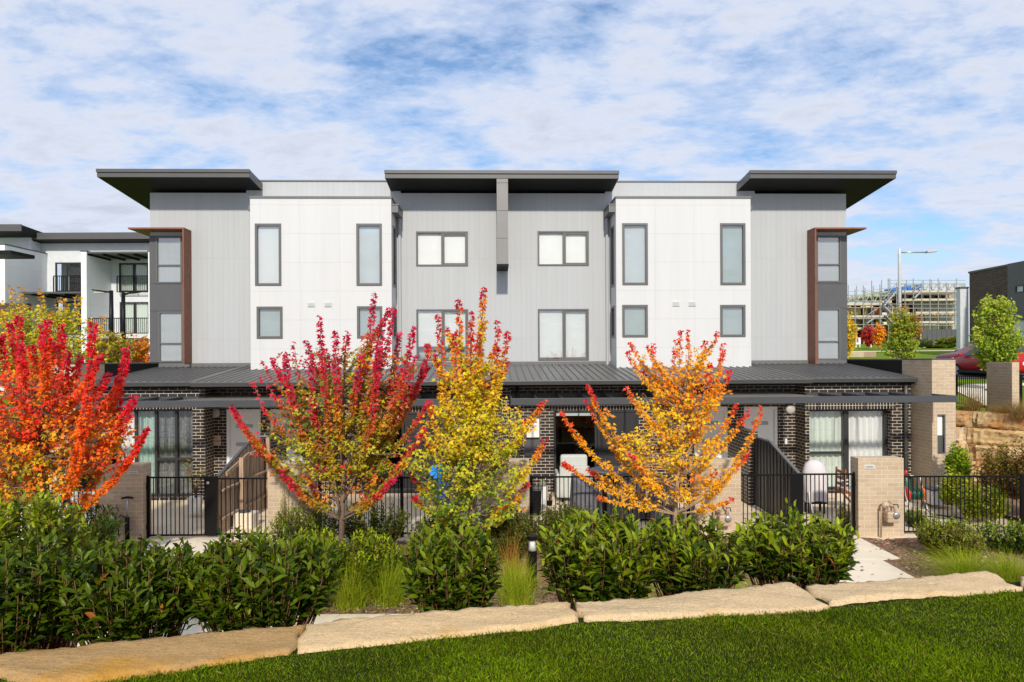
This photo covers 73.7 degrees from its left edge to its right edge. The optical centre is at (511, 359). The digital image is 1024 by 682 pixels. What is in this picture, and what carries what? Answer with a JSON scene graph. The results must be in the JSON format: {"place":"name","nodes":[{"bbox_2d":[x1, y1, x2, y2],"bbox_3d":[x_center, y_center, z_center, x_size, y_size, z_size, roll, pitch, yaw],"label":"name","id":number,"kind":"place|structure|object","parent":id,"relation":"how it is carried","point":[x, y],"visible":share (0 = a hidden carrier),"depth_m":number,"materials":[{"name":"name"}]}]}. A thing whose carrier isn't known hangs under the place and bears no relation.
{"place":"outdoors","nodes":[
{"label":"outdoors","id":0,"kind":"place"},
{"bbox_2d":[119,540,220,563],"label":"path","id":1,"kind":"structure","parent":0,"point":[199,544],"depth_m":13.67,"materials":[{"name":"concrete"}]},
{"bbox_2d":[72,614,403,646],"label":"path","id":2,"kind":"structure","parent":0,"point":[197,628],"depth_m":9.67,"materials":[{"name":"concrete"}]},
{"bbox_2d":[0,582,1023,681],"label":"lawn","id":3,"kind":"structure","parent":0,"point":[721,654],"depth_m":3.71,"materials":[{"name":"plant"}]},
{"bbox_2d":[0,623,305,681],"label":"sandstone slab","id":4,"kind":"structure","parent":3,"relation":"on","point":[99,661],"depth_m":3.62,"materials":[{"name":"stone"}]},
{"bbox_2d":[297,602,578,653],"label":"sandstone slab","id":5,"kind":"structure","parent":3,"relation":"on","point":[349,633],"depth_m":4.02,"materials":[{"name":"stone"}]},
{"bbox_2d":[575,582,829,621],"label":"sandstone slab","id":6,"kind":"structure","parent":3,"relation":"on","point":[784,597],"depth_m":4.33,"materials":[{"name":"stone"}]},
{"bbox_2d":[806,571,1022,606],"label":"sandstone slab","id":7,"kind":"structure","parent":3,"relation":"on","point":[953,584],"depth_m":4.62,"materials":[{"name":"stone"}]},
{"bbox_2d":[0,343,1023,504],"bbox_3d":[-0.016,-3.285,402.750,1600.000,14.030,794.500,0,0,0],"label":"ground","id":8,"kind":"structure","parent":0,"point":[928,352],"depth_m":46.22,"materials":[{"name":"green plant"}]},
{"bbox_2d":[0,484,84,652],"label":"laurel shrub","id":9,"kind":"object","parent":8,"relation":"on","point":[43,516],"visible":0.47,"depth_m":6.29,"materials":[{"name":"green plant"}]},
{"bbox_2d":[0,285,107,386],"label":"street tree","id":10,"kind":"object","parent":8,"relation":"on","point":[29,337],"visible":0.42,"depth_m":23.79,"materials":[{"name":"yellow plant"}]},
{"bbox_2d":[0,224,149,394],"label":"distant townhouses","id":11,"kind":"structure","parent":8,"relation":"on","point":[117,263],"depth_m":47.04,"materials":[{"name":"paint"}]},
{"bbox_2d":[55,262,80,291],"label":"window","id":12,"kind":"structure","parent":11,"relation":"in","point":[75,267],"depth_m":48.27,"materials":[{"name":"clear glass"}]},
{"bbox_2d":[119,263,147,291],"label":"window","id":13,"kind":"structure","parent":11,"relation":"in","point":[129,283],"depth_m":48.11,"materials":[{"name":"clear glass"}]},
{"bbox_2d":[120,302,147,332],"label":"window","id":14,"kind":"structure","parent":11,"relation":"in","point":[133,309],"depth_m":48.12,"materials":[{"name":"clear glass"}]},
{"bbox_2d":[0,313,150,527],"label":"maple tree","id":15,"kind":"object","parent":8,"relation":"on","point":[46,425],"visible":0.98,"depth_m":11.28,"materials":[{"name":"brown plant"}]},
{"bbox_2d":[79,327,137,362],"bbox_3d":[-14.776,1.294,25.000,2.012,5.062,1.944,0,0,0],"label":"street tree","id":16,"kind":"object","parent":8,"relation":"on","point":[113,353],"visible":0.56,"depth_m":24.84,"materials":[{"name":"yellow plant"}]},
{"bbox_2d":[96,462,151,539],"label":"brick pillar","id":17,"kind":"structure","parent":8,"relation":"on","point":[132,481],"depth_m":14.10,"materials":[{"name":"brick"}]},
{"bbox_2d":[146,475,217,538],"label":"garden gate","id":18,"kind":"structure","parent":17,"relation":"attached to","point":[210,505],"depth_m":14.24,"materials":[{"name":"metal"}]},
{"bbox_2d":[129,335,149,361],"bbox_3d":[-14.070,1.431,25.947,1.132,4.781,1.158,0,0,-33],"label":"street tree","id":19,"kind":"object","parent":8,"relation":"on","point":[142,349],"visible":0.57,"depth_m":25.79,"materials":[{"name":"orange plant"}]},
{"bbox_2d":[268,460,317,539],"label":"brick pillar","id":20,"kind":"structure","parent":8,"relation":"on","point":[276,487],"depth_m":14.10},
{"bbox_2d":[217,477,267,534],"bbox_3d":[-5.607,3.067,14.260,1.103,1.193,0.032,0,0,0],"label":"picket fence","id":21,"kind":"object","parent":20,"relation":"attached to","point":[265,478],"visible":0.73,"depth_m":14.25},
{"bbox_2d":[228,293,431,554],"bbox_3d":[-3.422,1.265,12.505,3.849,5.009,2.006,0,0,0],"label":"maple tree","id":22,"kind":"object","parent":8,"relation":"on","point":[363,422],"visible":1,"depth_m":12.22,"materials":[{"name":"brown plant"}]},
{"bbox_2d":[316,476,476,536],"bbox_3d":[-2.367,3.096,14.260,3.420,1.331,0.064,0,0,0],"label":"picket fence","id":23,"kind":"object","parent":8,"relation":"on","point":[401,478],"visible":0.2,"depth_m":14.25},
{"bbox_2d":[399,287,548,531],"bbox_3d":[-0.657,1.260,12.053,2.647,4.987,2.063,0,0,0],"label":"maple tree","id":24,"kind":"object","parent":8,"relation":"on","point":[480,447],"visible":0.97,"depth_m":11.75,"materials":[{"name":"yellow plant"}]},
{"bbox_2d":[48,169,957,499],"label":"townhouse terrace","id":25,"kind":"structure","parent":8,"relation":"on","point":[584,277],"depth_m":20.95,"materials":[{"name":"paint"}]},
{"bbox_2d":[117,409,192,496],"bbox_3d":[-9.571,2.506,18.465,2.128,2.364,0.200,0,0,-2],"label":"sliding door","id":26,"kind":"structure","parent":25,"relation":"in","point":[170,438],"depth_m":18.52,"materials":[{"name":"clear glass"}]},
{"bbox_2d":[158,311,182,362],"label":"window","id":27,"kind":"structure","parent":25,"relation":"in","point":[159,315],"depth_m":21.46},
{"bbox_2d":[226,409,260,462],"bbox_3d":[-7.386,2.540,18.853,0.930,2.335,0.132,0,0,-2],"label":"front door","id":28,"kind":"structure","parent":25,"relation":"in","point":[236,439],"depth_m":18.85,"materials":[{"name":"wood"}]},
{"bbox_2d":[255,223,280,285],"bbox_3d":[-7.359,-3.162,20.634,0.786,1.875,0.115,0,0,-2],"label":"window","id":29,"kind":"structure","parent":25,"relation":"in","point":[267,235],"depth_m":20.69,"materials":[{"name":"glass"}]},
{"bbox_2d":[256,306,282,338],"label":"window","id":30,"kind":"structure","parent":25,"relation":"in","point":[269,318],"depth_m":20.69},
{"bbox_2d":[356,223,381,285],"bbox_3d":[-4.328,-3.175,20.716,0.771,1.882,0.115,0,0,-2],"label":"window","id":31,"kind":"structure","parent":25,"relation":"in","point":[368,235],"depth_m":20.77,"materials":[{"name":"glass"}]},
{"bbox_2d":[357,306,381,337],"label":"window","id":32,"kind":"structure","parent":25,"relation":"in","point":[362,312],"depth_m":20.77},
{"bbox_2d":[360,412,444,491],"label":"sliding door","id":33,"kind":"structure","parent":25,"relation":"in","point":[412,415],"depth_m":18.95,"materials":[{"name":"glass"}]},
{"bbox_2d":[416,231,467,265],"bbox_3d":[-2.227,-3.522,21.773,1.648,1.109,0.115,0,0,-2],"label":"window","id":34,"kind":"structure","parent":25,"relation":"in","point":[433,248],"depth_m":21.82,"materials":[{"name":"white glass"}]},
{"bbox_2d":[416,309,467,360],"bbox_3d":[-2.220,-0.777,21.928,1.688,1.681,0.425,0,0,-2],"label":"window","id":35,"kind":"structure","parent":25,"relation":"in","point":[426,326],"depth_m":21.82,"materials":[{"name":"glass"}]},
{"bbox_2d":[538,231,588,265],"bbox_3d":[1.636,-3.550,21.877,1.642,1.114,0.115,0,0,-2],"label":"window","id":36,"kind":"structure","parent":25,"relation":"in","point":[555,248],"depth_m":21.92,"materials":[{"name":"white glass"}]},
{"bbox_2d":[538,309,588,360],"bbox_3d":[1.640,-0.792,22.032,1.671,1.689,0.425,0,0,-2],"label":"window","id":37,"kind":"structure","parent":25,"relation":"in","point":[563,334],"depth_m":21.92,"materials":[{"name":"glass"}]},
{"bbox_2d":[553,410,638,489],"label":"sliding door","id":38,"kind":"structure","parent":25,"relation":"in","point":[626,421],"depth_m":19.10,"materials":[{"name":"glass"}]},
{"bbox_2d":[622,223,647,284],"bbox_3d":[3.764,-3.224,20.934,0.788,1.892,0.115,0,0,-2],"label":"window","id":39,"kind":"structure","parent":25,"relation":"in","point":[634,235],"depth_m":20.99,"materials":[{"name":"glass"}]},
{"bbox_2d":[622,305,647,336],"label":"window","id":40,"kind":"structure","parent":25,"relation":"in","point":[634,317],"depth_m":20.99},
{"bbox_2d":[694,406,727,457],"bbox_3d":[5.579,2.482,19.203,0.946,2.321,0.132,0,0,-2],"label":"front door","id":41,"kind":"structure","parent":25,"relation":"in","point":[722,413],"depth_m":19.21,"materials":[{"name":"wood"}]},
{"bbox_2d":[720,223,745,284],"bbox_3d":[6.786,-3.237,21.016,0.783,1.899,0.115,0,0,-2],"label":"window","id":42,"kind":"structure","parent":25,"relation":"in","point":[732,235],"depth_m":21.07,"materials":[{"name":"glass"}]},
{"bbox_2d":[720,305,745,336],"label":"window","id":43,"kind":"structure","parent":25,"relation":"in","point":[732,317],"depth_m":21.07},
{"bbox_2d":[744,406,777,446],"bbox_3d":[6.990,2.480,19.241,0.949,2.311,0.132,0,0,-2],"label":"front door","id":44,"kind":"structure","parent":25,"relation":"in","point":[767,429],"depth_m":19.24,"materials":[{"name":"wood"}]},
{"bbox_2d":[817,308,840,359],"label":"window","id":45,"kind":"structure","parent":25,"relation":"in","point":[839,309],"depth_m":22.03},
{"bbox_2d":[809,409,886,489],"bbox_3d":[9.249,2.478,18.974,2.287,2.232,0.200,0,0,-2],"label":"sliding door","id":46,"kind":"structure","parent":25,"relation":"in","point":[835,435],"depth_m":19.03,"materials":[{"name":"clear glass"}]},
{"bbox_2d":[937,414,945,453],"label":"meter window","id":47,"kind":"structure","parent":25,"relation":"in","point":[941,424],"depth_m":17.85,"materials":[{"name":"glass"}]},
{"bbox_2d":[480,458,529,526],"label":"brick pillar","id":48,"kind":"structure","parent":8,"relation":"on","point":[518,463],"depth_m":14.10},
{"bbox_2d":[530,474,691,526],"bbox_3d":[2.071,3.074,14.260,3.399,1.331,0.064,0,0,0],"label":"picket fence","id":49,"kind":"object","parent":8,"relation":"on","point":[604,506],"visible":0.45,"depth_m":14.25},
{"bbox_2d":[559,329,762,531],"bbox_3d":[2.720,1.584,12.492,3.750,4.309,1.973,0,0,0],"label":"maple tree","id":50,"kind":"object","parent":8,"relation":"on","point":[676,401],"visible":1,"depth_m":12.44,"materials":[{"name":"orange plant"}]},
{"bbox_2d":[691,458,740,535],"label":"brick pillar","id":51,"kind":"structure","parent":8,"relation":"on","point":[733,489],"depth_m":14.10,"materials":[{"name":"brick"}]},
{"bbox_2d":[741,474,789,531],"bbox_3d":[5.274,3.003,14.260,1.063,1.213,0.032,0,0,0],"label":"picket fence","id":52,"kind":"object","parent":51,"relation":"attached to","point":[764,475],"visible":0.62,"depth_m":14.25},
{"bbox_2d":[728,425,757,504],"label":"brick stub wall","id":53,"kind":"structure","parent":8,"relation":"on","point":[737,443],"depth_m":17.48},
{"bbox_2d":[850,456,903,536],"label":"brick pillar","id":54,"kind":"structure","parent":8,"relation":"on","point":[879,480],"depth_m":14.10,"materials":[{"name":"brick"}]},
{"bbox_2d":[790,472,855,530],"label":"garden gate","id":55,"kind":"structure","parent":54,"relation":"attached to","point":[796,486],"depth_m":14.24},
{"bbox_2d":[880,501,899,537],"bbox_3d":[7.733,3.283,13.977,0.364,0.758,0.255,0,0,0],"label":"gas meter","id":56,"kind":"object","parent":54,"relation":"attached to","point":[891,516],"visible":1,"depth_m":13.93,"materials":[{"name":"metal"}]},
{"bbox_2d":[880,303,923,358],"bbox_3d":[18.794,-0.895,33.022,1.892,3.705,1.744,0,0,41],"label":"street tree","id":57,"kind":"object","parent":8,"relation":"on","point":[908,327],"visible":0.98,"depth_m":32.78,"materials":[{"name":"green plant"}]},
{"bbox_2d":[847,284,962,343],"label":"unfinished building","id":58,"kind":"structure","parent":8,"relation":"on","point":[910,305],"depth_m":81.30,"materials":[{"name":"concrete"}]},
{"bbox_2d":[847,278,964,343],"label":"scaffolding","id":59,"kind":"object","parent":8,"relation":"on","point":[914,292],"visible":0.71,"depth_m":79.42,"materials":[{"name":"metal"}]},
{"bbox_2d":[922,329,955,341],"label":"site fence","id":60,"kind":"object","parent":8,"relation":"on","point":[933,334],"visible":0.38,"depth_m":72.00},
{"bbox_2d":[936,469,976,505],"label":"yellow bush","id":61,"kind":"object","parent":8,"relation":"on","point":[949,489],"visible":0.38,"depth_m":15.88,"materials":[{"name":"green plant"}]},
{"bbox_2d":[904,474,1023,532],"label":"picket fence","id":62,"kind":"object","parent":8,"relation":"on","point":[1021,496],"visible":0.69,"depth_m":14.25,"materials":[{"name":"metal"}]},
{"bbox_2d":[956,374,986,407],"bbox_3d":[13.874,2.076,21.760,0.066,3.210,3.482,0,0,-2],"label":"picket fence","id":63,"kind":"object","parent":8,"relation":"on","point":[963,376],"visible":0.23,"depth_m":20.73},
{"bbox_2d":[955,261,1023,349],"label":"brick house","id":64,"kind":"structure","parent":8,"relation":"on","point":[1006,280],"depth_m":43.29,"materials":[{"name":"grey brick"}]},
{"bbox_2d":[956,410,1023,480],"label":"rock wall","id":65,"kind":"structure","parent":8,"relation":"on","point":[980,430],"depth_m":19.23,"materials":[{"name":"stone"}]},
{"bbox_2d":[987,362,1018,412],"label":"brick pillar","id":66,"kind":"structure","parent":65,"relation":"on","point":[1002,381],"depth_m":19.35,"materials":[{"name":"brick"}]},
{"bbox_2d":[964,294,1023,370],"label":"street tree","id":67,"kind":"object","parent":8,"relation":"on","point":[992,345],"visible":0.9,"depth_m":24.71,"materials":[{"name":"green plant"}]},
{"bbox_2d":[0,0,1023,341],"label":"sky","id":68,"kind":"structure","parent":0,"point":[931,92],"materials":[{"name":"blue"}]},
{"bbox_2d":[7,491,1019,541],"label":"courtyard","id":69,"kind":"structure","parent":0,"point":[415,514],"depth_m":16.19,"materials":[{"name":"concrete"}]},
{"bbox_2d":[182,456,205,513],"bbox_3d":[-7.567,2.950,16.171,0.507,1.391,0.568,0,0,0],"label":"plant pot","id":70,"kind":"object","parent":69,"relation":"on","point":[194,503],"visible":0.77,"depth_m":16.14,"materials":[{"name":"white plastic"}]},
{"bbox_2d":[216,437,270,532],"bbox_3d":[-6.143,2.851,15.772,0.195,1.800,2.735,0,0,0],"label":"paling divider","id":71,"kind":"object","parent":69,"relation":"on","point":[243,462],"visible":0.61,"depth_m":15.46,"materials":[{"name":"wood"}]},
{"bbox_2d":[233,509,258,528],"bbox_3d":[-5.914,3.534,15.175,0.450,0.392,0.350,0,0,0],"label":"stone trough","id":72,"kind":"object","parent":69,"relation":"on","point":[245,519],"visible":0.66,"depth_m":15.00,"materials":[{"name":"stone"}]},
{"bbox_2d":[555,454,592,501],"bbox_3d":[1.621,3.087,18.025,0.934,1.210,0.850,0,0,0],"label":"outdoor armchair","id":73,"kind":"object","parent":69,"relation":"on","point":[578,462],"visible":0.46,"depth_m":17.62,"materials":[{"name":"fabric"}]},
{"bbox_2d":[569,473,610,523],"bbox_3d":[1.766,3.138,15.393,0.966,1.106,0.853,0,0,0],"label":"covered chair","id":74,"kind":"object","parent":69,"relation":"on","point":[593,495],"visible":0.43,"depth_m":15.04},
{"bbox_2d":[753,436,800,522],"bbox_3d":[6.064,2.776,15.772,0.070,1.728,2.735,0,0,0],"label":"panel divider","id":75,"kind":"object","parent":69,"relation":"on","point":[769,457],"visible":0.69,"depth_m":16.01,"materials":[{"name":"metal"}]},
{"bbox_2d":[802,460,828,513],"bbox_3d":[7.248,3.030,16.288,0.620,1.268,0.496,0,0,0],"label":"covered barbecue","id":76,"kind":"object","parent":69,"relation":"on","point":[814,466],"visible":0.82,"depth_m":16.14,"materials":[{"name":"fabric"}]},
{"bbox_2d":[942,441,975,479],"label":"lime bush","id":77,"kind":"object","parent":69,"relation":"on","point":[957,460],"visible":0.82,"depth_m":16.90,"materials":[{"name":"green plant"}]},
{"bbox_2d":[950,482,1011,520],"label":"green bush","id":78,"kind":"object","parent":69,"relation":"on","point":[984,504],"visible":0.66,"depth_m":15.04,"materials":[{"name":"green plant"}]},
{"bbox_2d":[112,537,1023,613],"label":"mulch bed","id":79,"kind":"object","parent":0,"point":[904,544],"visible":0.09,"depth_m":12.03,"materials":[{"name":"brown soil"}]},
{"bbox_2d":[45,515,103,647],"bbox_3d":[-4.891,2.606,7.411,0.700,1.843,1.072,0,0,0],"label":"laurel shrub","id":80,"kind":"object","parent":79,"relation":"on","point":[83,541],"visible":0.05,"depth_m":7.58,"materials":[{"name":"green plant"}]},
{"bbox_2d":[76,502,125,554],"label":"strappy shrub","id":81,"kind":"object","parent":79,"relation":"on","point":[106,528],"visible":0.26,"depth_m":11.63,"materials":[{"name":"green plant"}]},
{"bbox_2d":[269,501,338,539],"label":"camellia shrub","id":82,"kind":"object","parent":79,"relation":"on","point":[307,521],"visible":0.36,"depth_m":12.88,"materials":[{"name":"green plant"}]},
{"bbox_2d":[278,523,346,594],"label":"laurel shrub","id":83,"kind":"object","parent":79,"relation":"on","point":[329,536],"visible":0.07,"depth_m":9.96,"materials":[{"name":"green plant"}]},
{"bbox_2d":[336,527,400,597],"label":"laurel shrub","id":84,"kind":"object","parent":79,"relation":"on","point":[377,545],"visible":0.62,"depth_m":10.37,"materials":[{"name":"green plant"}]},
{"bbox_2d":[328,554,409,618],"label":"grass tussock","id":85,"kind":"object","parent":79,"relation":"on","point":[344,587],"depth_m":10.07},
{"bbox_2d":[338,500,411,552],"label":"camellia shrub","id":86,"kind":"object","parent":79,"relation":"on","point":[390,526],"visible":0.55,"depth_m":13.10,"materials":[{"name":"green plant"}]},
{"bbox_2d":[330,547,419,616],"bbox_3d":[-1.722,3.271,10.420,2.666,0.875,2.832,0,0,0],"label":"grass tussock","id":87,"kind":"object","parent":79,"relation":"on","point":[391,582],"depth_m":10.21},
{"bbox_2d":[406,509,477,558],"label":"rosemary shrub","id":88,"kind":"object","parent":79,"relation":"on","point":[419,526],"visible":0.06,"depth_m":12.15,"materials":[{"name":"green plant"}]},
{"bbox_2d":[476,505,543,556],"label":"rosemary shrub","id":89,"kind":"object","parent":79,"relation":"on","point":[524,530],"visible":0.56,"depth_m":12.36,"materials":[{"name":"green plant"}]},
{"bbox_2d":[494,526,541,584],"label":"grass tussock","id":90,"kind":"object","parent":79,"relation":"on","point":[514,556],"depth_m":11.20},
{"bbox_2d":[494,550,554,606],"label":"grass tussock","id":91,"kind":"object","parent":79,"relation":"on","point":[517,585],"depth_m":10.14,"materials":[{"name":"plant"}]},
{"bbox_2d":[527,534,537,589],"bbox_3d":[0.330,3.268,11.000,0.170,0.860,0.170,0,0,0],"label":"bollard light","id":92,"kind":"object","parent":79,"relation":"on","point":[532,550],"visible":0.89,"depth_m":10.94,"materials":[{"name":"black metal"}]},
{"bbox_2d":[530,500,602,548],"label":"rosemary shrub","id":93,"kind":"object","parent":79,"relation":"on","point":[548,519],"visible":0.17,"depth_m":12.85,"materials":[{"name":"green plant"}]},
{"bbox_2d":[858,544,1023,581],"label":"grass tussock","id":94,"kind":"object","parent":79,"relation":"on","point":[1005,575],"depth_m":10.93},
{"bbox_2d":[910,513,987,558],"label":"laurel shrub","id":95,"kind":"object","parent":79,"relation":"on","point":[935,535],"visible":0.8,"depth_m":12.46,"materials":[{"name":"green plant"}]},
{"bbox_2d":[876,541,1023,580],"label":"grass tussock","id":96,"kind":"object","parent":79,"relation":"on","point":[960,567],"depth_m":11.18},
{"bbox_2d":[972,517,1023,553],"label":"laurel shrub","id":97,"kind":"object","parent":79,"relation":"on","point":[1011,537],"visible":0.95,"depth_m":12.78,"materials":[{"name":"green plant"}]},
{"bbox_2d":[610,472,646,519],"bbox_3d":[2.690,3.162,15.893,0.849,1.049,0.853,0,0,0],"label":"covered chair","id":98,"kind":"object","parent":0,"point":[639,489],"visible":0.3,"depth_m":15.54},
{"bbox_2d":[646,477,678,522],"bbox_3d":[3.397,3.182,15.494,0.669,1.003,0.851,0,0,0],"label":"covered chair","id":99,"kind":"object","parent":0,"point":[653,514],"visible":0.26,"depth_m":15.14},
{"bbox_2d":[821,537,898,559],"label":"path","id":100,"kind":"structure","parent":0,"point":[866,549],"depth_m":12.86,"materials":[{"name":"concrete"}]},
{"bbox_2d":[839,559,914,582],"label":"path","id":101,"kind":"structure","parent":0,"point":[879,570],"depth_m":11.66,"materials":[{"name":"concrete"}]},
{"bbox_2d":[957,373,1023,378],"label":"road","id":102,"kind":"structure","parent":0,"point":[974,374],"depth_m":31.63,"materials":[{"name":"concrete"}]},
{"bbox_2d":[955,344,1023,374],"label":"parked car","id":103,"kind":"object","parent":102,"relation":"on","point":[965,363],"visible":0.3,"depth_m":31.31,"materials":[{"name":"red paint"}]},
{"bbox_2d":[970,481,1019,518],"bbox_3d":[14.142,3.355,17.285,5.750,0.374,6.630,0,0,0],"label":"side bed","id":104,"kind":"object","parent":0,"point":[1014,507],"visible":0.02,"depth_m":16.22,"materials":[{"name":"brown plant"}]},
{"bbox_2d":[971,442,1023,499],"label":"rusty bush","id":105,"kind":"object","parent":104,"relation":"on","point":[999,466],"visible":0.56,"depth_m":15.47,"materials":[{"name":"brown plant"}]},
{"bbox_2d":[1004,435,1023,497],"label":"rusty bush","id":106,"kind":"object","parent":104,"relation":"on","point":[1020,468],"visible":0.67,"depth_m":15.09,"materials":[{"name":"brown plant"}]},
{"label":"bank","id":107,"kind":"structure","parent":0,"visible":0},
{"bbox_2d":[0,527,95,653],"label":"laurel shrub","id":108,"kind":"object","parent":107,"relation":"on","point":[26,573],"visible":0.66,"depth_m":4.08,"materials":[{"name":"green plant"}]},
{"bbox_2d":[44,523,206,646],"bbox_3d":[-2.402,1.684,4.329,0.893,1.284,0.943,0,0,31],"label":"laurel shrub","id":109,"kind":"object","parent":107,"relation":"on","point":[135,594],"visible":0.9,"depth_m":4.12,"materials":[{"name":"green plant"}]},
{"bbox_2d":[175,523,345,631],"bbox_3d":[-1.653,1.703,4.498,1.047,1.239,0.917,0,0,-25],"label":"laurel shrub","id":110,"kind":"object","parent":107,"relation":"on","point":[246,588],"visible":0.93,"depth_m":4.28,"materials":[{"name":"green plant"}]},
{"bbox_2d":[399,515,504,611],"bbox_3d":[-0.415,1.709,4.742,0.770,1.213,0.891,0,0,0],"label":"laurel shrub","id":111,"kind":"object","parent":107,"relation":"on","point":[447,576],"visible":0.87,"depth_m":4.56,"materials":[{"name":"green plant"}]},
{"bbox_2d":[535,504,663,610],"bbox_3d":[0.644,1.686,4.952,0.965,1.248,0.942,0,0,0],"label":"laurel shrub","id":112,"kind":"object","parent":107,"relation":"on","point":[614,559],"visible":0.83,"depth_m":4.75,"materials":[{"name":"green plant"}]},
{"bbox_2d":[640,511,755,596],"bbox_3d":[1.384,1.727,5.115,0.918,1.159,0.932,0,0,0],"label":"laurel shrub","id":113,"kind":"object","parent":107,"relation":"on","point":[684,554],"visible":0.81,"depth_m":4.89,"materials":[{"name":"green plant"}]},
{"bbox_2d":[735,498,859,590],"bbox_3d":[2.190,1.697,5.274,1.005,1.211,0.914,0,0,0],"label":"laurel shrub","id":114,"kind":"object","parent":107,"relation":"on","point":[806,556],"visible":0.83,"depth_m":5.07,"materials":[{"name":"green plant"}]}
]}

